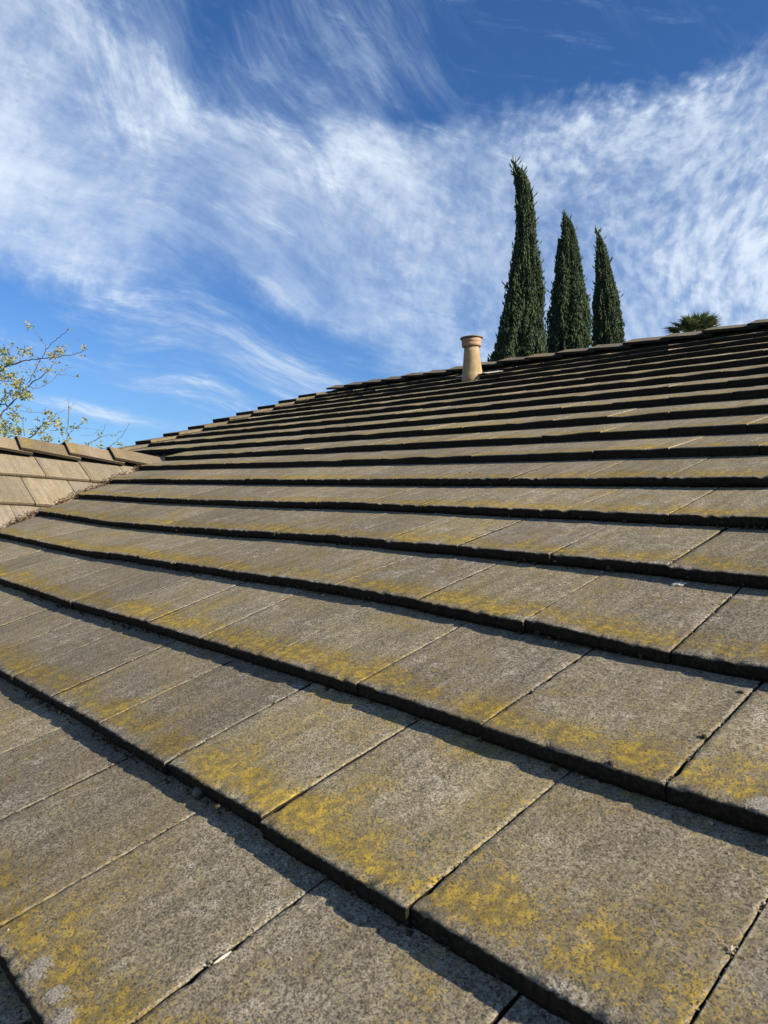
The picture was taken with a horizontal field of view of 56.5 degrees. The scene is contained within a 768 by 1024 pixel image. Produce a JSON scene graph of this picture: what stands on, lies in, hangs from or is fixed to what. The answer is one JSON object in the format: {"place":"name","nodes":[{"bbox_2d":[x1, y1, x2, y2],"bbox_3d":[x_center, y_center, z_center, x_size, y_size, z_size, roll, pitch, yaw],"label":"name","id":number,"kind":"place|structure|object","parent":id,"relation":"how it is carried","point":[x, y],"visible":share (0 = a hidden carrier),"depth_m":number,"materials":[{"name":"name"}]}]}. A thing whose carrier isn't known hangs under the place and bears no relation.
{"place":"outdoors","nodes":[
{"label":"outdoors","id":0,"kind":"place"},
{"bbox_2d":[0,319,767,1023],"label":"house","id":1,"kind":"structure","parent":0,"point":[580,911],"depth_m":1.32,"materials":[{"name":"concrete"}]},
{"bbox_2d":[24,955,53,981],"bbox_3d":[-0.414,0.548,0.859,0.046,0.001,0.055,-10,10,-10],"label":"lichen patch","id":2,"kind":"object","parent":1,"relation":"on","point":[38,970],"visible":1,"depth_m":0.86,"materials":[{"name":"grey plant"}]},
{"bbox_2d":[42,984,70,1004],"bbox_3d":[-0.373,0.550,0.814,0.042,0.002,0.038,-5,12,23],"label":"lichen patch","id":3,"kind":"object","parent":1,"relation":"on","point":[54,994],"visible":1,"depth_m":0.81,"materials":[{"name":"grey plant"}]},
{"bbox_2d":[52,1005,77,1023],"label":"lichen patch","id":4,"kind":"object","parent":1,"relation":"on","point":[65,1016],"visible":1,"depth_m":0.78,"materials":[{"name":"grey plant"}]},
{"bbox_2d":[1,464,139,527],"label":"leaf litter","id":5,"kind":"object","parent":1,"relation":"on","point":[60,502],"visible":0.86,"depth_m":4.87,"materials":[{"name":"brown plant"}]},
{"bbox_2d":[192,787,203,797],"bbox_3d":[-0.310,0.468,1.193,0.020,0.019,0.023,-18,14,-42],"label":"pebble","id":6,"kind":"object","parent":1,"relation":"on","point":[196,790],"visible":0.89,"depth_m":1.19,"materials":[{"name":"grey stone"}]},
{"bbox_2d":[213,951,231,963],"bbox_3d":[-0.187,0.516,0.828,0.025,0.003,0.004,-17,14,-38],"label":"white twig","id":7,"kind":"object","parent":1,"relation":"on","point":[222,957],"visible":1,"depth_m":0.83,"materials":[{"name":"white wood"}]},
{"bbox_2d":[0,481,767,1023],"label":"moss crumbs","id":8,"kind":"object","parent":1,"relation":"on","point":[326,877],"visible":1,"depth_m":1.78,"materials":[{"name":"green plant"}]},
{"bbox_2d":[0,413,767,1022],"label":"grit","id":9,"kind":"object","parent":1,"relation":"on","point":[732,949],"visible":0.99,"depth_m":1.58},
{"bbox_2d":[670,582,686,585],"bbox_3d":[0.640,0.157,1.554,0.035,0.007,0.022,-4,12,24],"label":"white flake","id":10,"kind":"object","parent":1,"relation":"on","point":[678,584],"visible":1,"depth_m":1.55,"materials":[{"name":"white"}]},
{"bbox_2d":[742,796,767,811],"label":"lichen patch","id":11,"kind":"object","parent":1,"relation":"on","point":[760,803],"visible":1,"depth_m":0.86,"materials":[{"name":"grey plant"}]},
{"bbox_2d":[0,0,767,449],"label":"sky","id":12,"kind":"structure","parent":0,"point":[234,206],"materials":[{"name":"blue"}]},
{"label":"ground","id":13,"kind":"structure","parent":0,"visible":0},
{"bbox_2d":[0,320,128,448],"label":"young tree","id":14,"kind":"object","parent":13,"relation":"on","point":[17,394],"visible":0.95,"depth_m":8.17,"materials":[{"name":"green plant"}]},
{"bbox_2d":[487,154,547,361],"bbox_3d":[4.230,-3.659,22.988,2.141,15.582,2.142,4,-1,-43],"label":"cypress","id":15,"kind":"object","parent":13,"relation":"on","point":[521,331],"visible":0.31,"depth_m":22.62,"materials":[{"name":"green plant"}]},
{"bbox_2d":[544,207,593,352],"bbox_3d":[6.685,-3.471,26.466,1.958,15.578,1.985,4,-1,-43],"label":"cypress","id":16,"kind":"object","parent":13,"relation":"on","point":[568,318],"visible":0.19,"depth_m":26.09,"materials":[{"name":"green plant"}]},
{"bbox_2d":[591,225,625,346],"bbox_3d":[8.714,-3.476,28.483,1.562,15.875,1.638,4,-1,-43],"label":"cypress","id":17,"kind":"object","parent":13,"relation":"on","point":[607,327],"visible":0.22,"depth_m":28.20,"materials":[{"name":"green plant"}]},
{"bbox_2d":[662,310,721,333],"bbox_3d":[7.186,-0.319,16.857,1.721,9.097,1.062,3,-1,6],"label":"fan palm","id":18,"kind":"object","parent":13,"relation":"on","point":[701,322],"visible":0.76,"depth_m":16.84,"materials":[{"name":"green plant"}]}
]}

